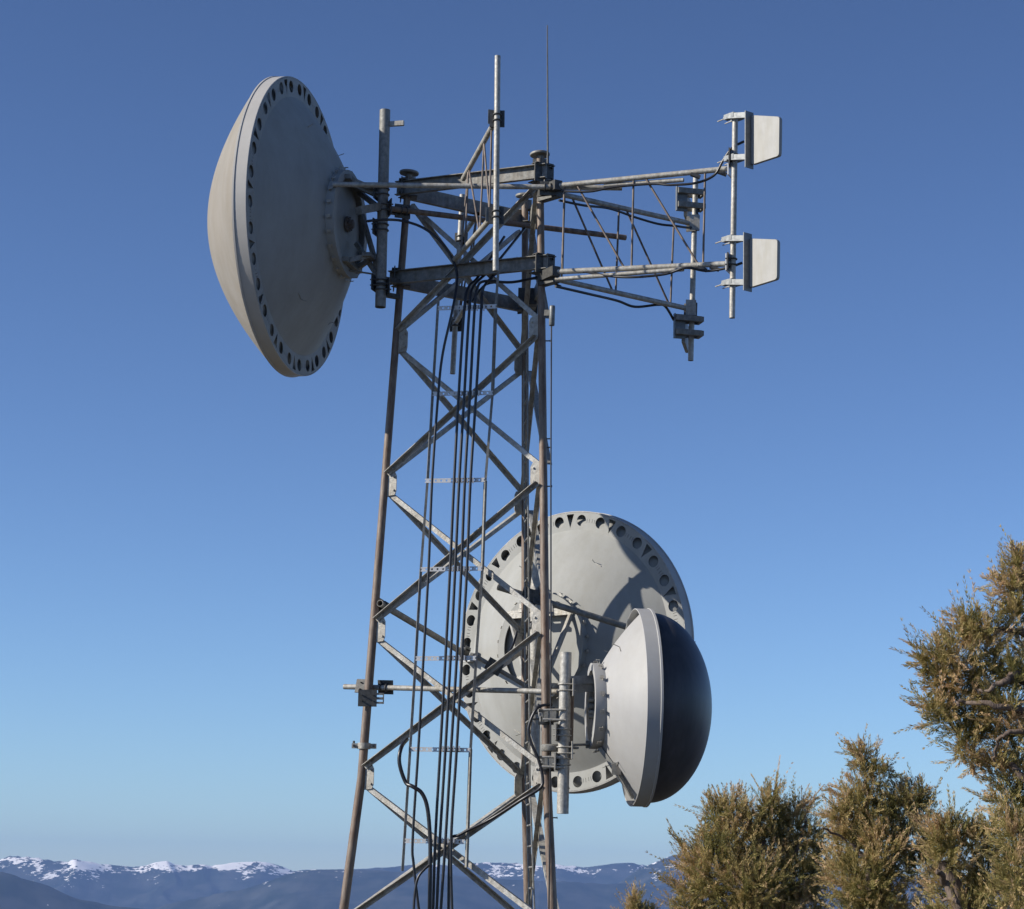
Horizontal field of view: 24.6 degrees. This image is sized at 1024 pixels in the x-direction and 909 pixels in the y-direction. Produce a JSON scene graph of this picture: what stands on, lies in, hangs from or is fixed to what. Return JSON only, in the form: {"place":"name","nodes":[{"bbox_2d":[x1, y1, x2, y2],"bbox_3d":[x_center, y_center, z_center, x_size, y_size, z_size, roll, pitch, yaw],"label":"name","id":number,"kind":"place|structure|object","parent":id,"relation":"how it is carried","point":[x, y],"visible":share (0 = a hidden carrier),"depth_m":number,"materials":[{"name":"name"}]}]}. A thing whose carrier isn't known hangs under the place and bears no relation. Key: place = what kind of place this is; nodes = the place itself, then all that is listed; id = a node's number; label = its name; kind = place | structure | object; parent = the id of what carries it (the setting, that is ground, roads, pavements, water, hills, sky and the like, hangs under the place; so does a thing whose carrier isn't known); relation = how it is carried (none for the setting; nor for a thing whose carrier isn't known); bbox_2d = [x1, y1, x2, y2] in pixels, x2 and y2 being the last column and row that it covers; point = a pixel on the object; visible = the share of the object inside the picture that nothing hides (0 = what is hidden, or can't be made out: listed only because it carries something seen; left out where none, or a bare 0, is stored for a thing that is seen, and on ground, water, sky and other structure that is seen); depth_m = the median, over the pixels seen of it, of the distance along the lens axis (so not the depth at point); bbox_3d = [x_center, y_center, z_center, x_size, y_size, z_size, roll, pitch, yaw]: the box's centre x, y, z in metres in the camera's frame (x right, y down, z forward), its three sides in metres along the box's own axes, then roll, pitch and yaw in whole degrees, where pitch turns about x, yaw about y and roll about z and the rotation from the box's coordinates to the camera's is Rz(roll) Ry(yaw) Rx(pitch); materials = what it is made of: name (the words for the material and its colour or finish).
{"place":"outdoors","nodes":[
{"label":"outdoors","id":0,"kind":"place"},
{"bbox_2d":[0,844,1021,908],"bbox_3d":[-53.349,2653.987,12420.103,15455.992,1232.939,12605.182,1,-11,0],"label":"mountains","id":1,"kind":"structure","parent":0,"point":[31,883],"depth_m":11992.10,"materials":[{"name":"blue stone"}]},
{"bbox_2d":[0,0,1023,879],"label":"sky","id":2,"kind":"structure","parent":0,"point":[188,523],"materials":[{"name":"blue"}]},
{"bbox_2d":[497,584,626,629],"bbox_3d":[0.860,1.698,24.600,2.098,0.587,0.133,4,-11,-13],"label":"sway bar","id":3,"kind":"object","parent":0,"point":[535,599],"visible":0.55,"depth_m":24.54,"materials":[{"name":"metal"}]},
{"bbox_3d":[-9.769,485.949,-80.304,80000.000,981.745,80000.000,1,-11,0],"label":"ground","id":4,"kind":"structure","parent":0,"visible":0},
{"bbox_2d":[339,150,558,908],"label":"lattice tower","id":5,"kind":"structure","parent":4,"relation":"on","point":[535,258],"depth_m":24.18,"materials":[{"name":"metal"}]},
{"bbox_2d":[352,741,376,748],"bbox_3d":[-1.498,2.944,23.756,0.250,0.080,0.132,1,-11,0],"label":"pipe clamp","id":6,"kind":"object","parent":5,"relation":"attached to","point":[364,745],"visible":1,"depth_m":23.71,"materials":[{"name":"metal"}]},
{"bbox_2d":[358,689,383,706],"bbox_3d":[-1.430,2.482,23.834,0.263,0.170,0.156,1,-11,0],"label":"bracket plate","id":7,"kind":"object","parent":5,"relation":"attached to","point":[368,698],"visible":1,"depth_m":23.78,"materials":[{"name":"metal"}]},
{"bbox_2d":[370,108,403,308],"bbox_3d":[-1.289,-2.567,24.557,0.354,2.142,0.255,1,-11,0],"label":"mounting pole","id":8,"kind":"object","parent":5,"relation":"attached to","point":[381,282],"visible":0.98,"depth_m":24.45,"materials":[{"name":"metal"}]},
{"bbox_2d":[207,76,381,377],"bbox_3d":[-2.341,-2.389,24.718,2.787,3.160,1.806,12,-15,-44],"label":"dish antenna","id":9,"kind":"object","parent":8,"relation":"attached to","point":[289,237],"visible":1,"depth_m":23.86,"materials":[{"name":"grey paint"}]},
{"bbox_2d":[388,203,626,239],"bbox_3d":[-0.028,-2.443,24.984,2.732,0.152,0.115,6,-12,-22],"label":"sway bar","id":10,"kind":"object","parent":8,"relation":"attached to","point":[403,211],"visible":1,"depth_m":24.80,"materials":[{"name":"metal"}]},
{"bbox_2d":[377,598,470,661],"bbox_3d":[-0.939,1.902,25.312,0.135,0.382,2.880,-2,-11,17],"label":"sway bar","id":11,"kind":"object","parent":5,"relation":"attached to","point":[412,622],"visible":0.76,"depth_m":25.15,"materials":[{"name":"metal"}]},
{"bbox_2d":[401,266,499,870],"bbox_3d":[-0.611,1.070,23.493,0.852,6.128,0.149,-1,-11,11],"label":"cable ladder","id":12,"kind":"object","parent":5,"relation":"attached to","point":[480,568],"visible":0.99,"depth_m":23.47,"materials":[{"name":"metal"}]},
{"bbox_2d":[366,218,458,908],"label":"coaxial cable","id":13,"kind":"object","parent":12,"relation":"attached to","point":[430,525],"visible":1,"depth_m":23.51,"materials":[{"name":"black rubber"}]},
{"bbox_2d":[397,738,431,908],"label":"coaxial cable","id":14,"kind":"object","parent":12,"relation":"attached to","point":[412,786],"visible":1,"depth_m":22.92,"materials":[{"name":"black rubber"}]},
{"bbox_2d":[412,864,429,908],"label":"coaxial cable","id":15,"kind":"object","parent":12,"relation":"attached to","point":[417,879],"visible":1,"depth_m":22.76,"materials":[{"name":"black rubber"}]},
{"bbox_2d":[432,236,504,908],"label":"coaxial cable","id":16,"kind":"object","parent":12,"relation":"attached to","point":[448,591],"visible":0.94,"depth_m":23.41,"materials":[{"name":"black rubber"}]},
{"bbox_2d":[449,274,496,908],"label":"coaxial cable","id":17,"kind":"object","parent":12,"relation":"attached to","point":[465,597],"visible":0.91,"depth_m":23.36,"materials":[{"name":"black rubber"}]},
{"bbox_2d":[435,228,525,908],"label":"coaxial cable","id":18,"kind":"object","parent":12,"relation":"attached to","point":[455,571],"visible":0.98,"depth_m":23.42,"materials":[{"name":"black rubber"}]},
{"bbox_2d":[439,276,536,908],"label":"coaxial cable","id":19,"kind":"object","parent":12,"relation":"attached to","point":[460,587],"visible":0.96,"depth_m":23.40,"materials":[{"name":"black rubber"}]},
{"bbox_2d":[343,679,558,694],"bbox_3d":[-0.615,2.342,23.619,2.401,0.193,0.145,-3,-12,22],"label":"sway bar","id":20,"kind":"object","parent":5,"relation":"attached to","point":[386,686],"visible":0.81,"depth_m":23.71,"materials":[{"name":"metal"}]},
{"bbox_2d":[450,194,467,373],"bbox_3d":[-0.594,-1.899,26.110,0.180,2.062,0.126,1,-11,0],"label":"antenna pipe","id":21,"kind":"object","parent":5,"relation":"attached to","point":[455,328],"visible":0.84,"depth_m":26.00,"materials":[{"name":"metal"}]},
{"bbox_2d":[454,211,479,323],"bbox_3d":[-0.501,-2.040,25.629,0.136,1.056,0.830,3,-11,-12],"label":"truss boom","id":22,"kind":"object","parent":5,"relation":"attached to","point":[460,313],"visible":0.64,"depth_m":25.64,"materials":[{"name":"metal"}]},
{"bbox_2d":[452,109,493,261],"bbox_3d":[-0.346,-2.688,23.669,0.166,1.168,1.474,4,-11,-14],"label":"truss boom","id":23,"kind":"object","parent":5,"relation":"attached to","point":[485,224],"visible":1,"depth_m":23.43,"materials":[{"name":"metal"}]},
{"bbox_2d":[488,55,504,271],"bbox_3d":[-0.149,-2.849,22.898,0.162,2.189,0.114,1,-11,0],"label":"antenna pipe","id":24,"kind":"object","parent":23,"relation":"attached to","point":[497,122],"visible":1,"depth_m":22.86,"materials":[{"name":"metal"}]},
{"bbox_2d":[332,181,621,194],"bbox_3d":[-0.359,-2.733,23.995,2.971,0.146,0.109,0,-11,4],"label":"sway bar","id":25,"kind":"object","parent":5,"relation":"attached to","point":[544,187],"visible":0.92,"depth_m":23.98,"materials":[{"name":"metal"}]},
{"bbox_2d":[447,703,552,908],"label":"coaxial cable","id":26,"kind":"object","parent":5,"relation":"attached to","point":[540,787],"visible":1,"depth_m":22.77,"materials":[{"name":"black rubber"}]},
{"bbox_2d":[488,631,517,675],"bbox_3d":[-0.174,2.085,23.857,0.118,0.695,1.058,-5,-12,30],"label":"coaxial cable","id":27,"kind":"object","parent":5,"relation":"attached to","point":[514,640],"visible":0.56,"depth_m":24.19,"materials":[{"name":"black rubber"}]},
{"bbox_2d":[471,277,560,301],"bbox_3d":[0.074,-1.687,24.083,0.945,0.287,0.294,-1,-11,13],"label":"coaxial cable","id":28,"kind":"object","parent":5,"relation":"attached to","point":[527,279],"visible":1,"depth_m":24.09,"materials":[{"name":"black rubber"}]},
{"bbox_2d":[518,288,536,306],"bbox_3d":[0.166,-1.692,25.257,0.200,0.180,0.150,1,-11,0],"label":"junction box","id":29,"kind":"object","parent":5,"relation":"attached to","point":[521,296],"visible":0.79,"depth_m":25.19,"materials":[{"name":"metal"}]},
{"bbox_2d":[523,363,534,908],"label":"climbing ladder","id":30,"kind":"object","parent":5,"relation":"attached to","point":[528,597],"visible":0.87,"depth_m":24.11,"materials":[{"name":"metal"}]},
{"bbox_2d":[530,554,540,755],"bbox_3d":[0.274,2.135,24.897,0.208,2.152,0.194,-7,-14,37],"label":"mounting pole","id":31,"kind":"object","parent":5,"relation":"attached to","point":[535,727],"visible":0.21,"depth_m":24.84,"materials":[{"name":"metal"}]},
{"bbox_2d":[473,653,530,687],"bbox_3d":[-0.104,2.283,24.669,0.640,0.367,0.108,4,-11,-14],"label":"sway bar","id":32,"kind":"object","parent":31,"relation":"attached to","point":[489,662],"visible":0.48,"depth_m":24.64,"materials":[{"name":"metal"}]},
{"bbox_2d":[459,511,695,793],"bbox_3d":[0.705,2.162,25.916,1.711,3.134,3.021,6,-12,-23],"label":"dish antenna","id":33,"kind":"object","parent":31,"relation":"attached to","point":[612,567],"visible":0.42,"depth_m":25.65,"materials":[{"name":"grey paint"}]},
{"bbox_2d":[547,25,548,163],"bbox_3d":[0.371,-3.718,24.173,0.049,1.495,0.026,1,-11,0],"label":"whip antenna","id":34,"kind":"object","parent":5,"relation":"on","point":[547,106],"visible":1,"depth_m":24.12,"materials":[{"name":"metal"}]},
{"bbox_2d":[544,305,554,325],"bbox_3d":[0.381,-1.398,23.642,0.112,0.210,0.059,-4,-12,26],"label":"stub antenna","id":35,"kind":"object","parent":5,"relation":"attached to","point":[550,312],"visible":1,"depth_m":23.61,"materials":[{"name":"metal"}]},
{"bbox_2d":[548,326,551,908],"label":"thin cable","id":36,"kind":"object","parent":35,"relation":"hanging from","point":[550,605],"visible":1,"depth_m":23.05,"materials":[{"name":"black rubber"}]},
{"bbox_2d":[538,652,575,813],"bbox_3d":[0.433,2.709,22.779,0.353,1.552,0.455,1,-11,0],"label":"mounting pole","id":37,"kind":"object","parent":5,"relation":"attached to","point":[562,749],"visible":1,"depth_m":22.63,"materials":[{"name":"metal"}]},
{"bbox_2d":[571,608,711,806],"bbox_3d":[1.335,2.467,22.883,1.447,1.934,1.681,-5,-13,31],"label":"dish antenna","id":38,"kind":"object","parent":37,"relation":"attached to","point":[645,686],"visible":1,"depth_m":22.29,"materials":[{"name":"paint"}]},
{"bbox_2d":[537,192,699,314],"bbox_3d":[1.130,-2.148,24.604,2.040,1.114,0.286,10,-14,-38],"label":"truss boom","id":39,"kind":"object","parent":5,"relation":"attached to","point":[689,307],"visible":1,"depth_m":24.55,"materials":[{"name":"metal"}]},
{"bbox_2d":[555,285,673,319],"bbox_3d":[1.059,-1.623,24.448,1.806,0.151,0.138,11,-15,-42],"label":"coaxial cable","id":40,"kind":"object","parent":39,"relation":"hanging from","point":[613,299],"visible":1,"depth_m":24.48,"materials":[{"name":"black rubber"}]},
{"bbox_2d":[558,199,698,228],"bbox_3d":[1.224,-2.605,24.605,2.015,0.340,0.112,10,-14,-40],"label":"coaxial cable","id":41,"kind":"object","parent":39,"relation":"attached to","point":[627,214],"visible":0.95,"depth_m":24.62,"materials":[{"name":"black rubber"}]},
{"bbox_2d":[684,177,698,360],"bbox_3d":[1.932,-2.020,25.211,0.164,2.064,0.129,1,-11,0],"label":"antenna pipe","id":42,"kind":"object","parent":39,"relation":"attached to","point":[692,289],"visible":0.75,"depth_m":25.19,"materials":[{"name":"metal"}]},
{"bbox_2d":[673,313,703,352],"bbox_3d":[1.845,-1.301,25.137,0.320,0.343,0.383,4,-11,-14],"label":"mounting bracket","id":43,"kind":"object","parent":42,"relation":"attached to","point":[682,330],"visible":0.98,"depth_m":24.98,"materials":[{"name":"grey metal"}]},
{"bbox_2d":[675,186,705,219],"bbox_3d":[1.887,-2.685,25.400,0.320,0.343,0.383,4,-11,-14],"label":"mounting bracket","id":44,"kind":"object","parent":42,"relation":"attached to","point":[684,204],"visible":0.83,"depth_m":25.24,"materials":[{"name":"grey metal"}]},
{"bbox_2d":[537,161,730,281],"bbox_3d":[1.179,-2.309,23.588,2.123,1.149,0.283,-4,-12,25],"label":"truss boom","id":45,"kind":"object","parent":5,"relation":"attached to","point":[555,272],"visible":0.99,"depth_m":23.53,"materials":[{"name":"metal"}]},
{"bbox_2d":[558,140,744,192],"bbox_3d":[1.379,-2.862,23.559,1.979,0.420,0.070,-3,-12,22],"label":"coaxial cable","id":46,"kind":"object","parent":45,"relation":"hanging from","point":[645,184],"visible":1,"depth_m":23.52,"materials":[{"name":"black rubber"}]},
{"bbox_2d":[583,262,742,277],"bbox_3d":[1.357,-1.835,23.351,1.940,0.170,0.110,-3,-12,22],"label":"coaxial cable","id":47,"kind":"object","parent":45,"relation":"hanging from","point":[671,272],"visible":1,"depth_m":23.25,"materials":[{"name":"black rubber"}]},
{"bbox_2d":[725,119,738,318],"bbox_3d":[2.169,-2.361,23.119,0.138,2.097,0.145,1,-11,0],"label":"antenna pipe","id":48,"kind":"object","parent":45,"relation":"attached to","point":[731,258],"visible":1,"depth_m":23.08,"materials":[{"name":"metal"}]},
{"bbox_2d":[715,232,779,291],"bbox_3d":[2.289,-1.876,22.837,0.152,0.608,0.830,8,-13,-34],"label":"fin antenna","id":49,"kind":"object","parent":48,"relation":"attached to","point":[761,261],"visible":1,"depth_m":22.73,"materials":[{"name":"white plastic"}]},
{"bbox_2d":[717,110,781,168],"bbox_3d":[2.333,-3.107,23.069,0.153,0.623,0.835,8,-13,-34],"label":"fin antenna","id":50,"kind":"object","parent":48,"relation":"attached to","point":[763,138],"visible":1,"depth_m":22.96,"materials":[{"name":"white plastic"}]},
{"bbox_2d":[612,880,662,908],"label":"juniper tree","id":51,"kind":"object","parent":4,"relation":"on","point":[633,902],"visible":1,"depth_m":19.62,"materials":[{"name":"green plant"}]},
{"bbox_2d":[646,755,842,908],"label":"juniper tree","id":52,"kind":"object","parent":4,"relation":"on","point":[771,877],"visible":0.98,"depth_m":14.22,"materials":[{"name":"green plant"}]},
{"bbox_2d":[805,722,965,908],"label":"juniper tree","id":53,"kind":"object","parent":4,"relation":"on","point":[870,884],"visible":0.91,"depth_m":12.97,"materials":[{"name":"green plant"}]},
{"bbox_2d":[889,524,1023,908],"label":"juniper tree","id":54,"kind":"object","parent":4,"relation":"on","point":[974,630],"visible":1,"depth_m":10.93,"materials":[{"name":"green plant"}]},
{"bbox_2d":[900,784,1021,908],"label":"juniper tree","id":55,"kind":"object","parent":4,"relation":"on","point":[949,875],"visible":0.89,"depth_m":12.11,"materials":[{"name":"green plant"}]}
]}

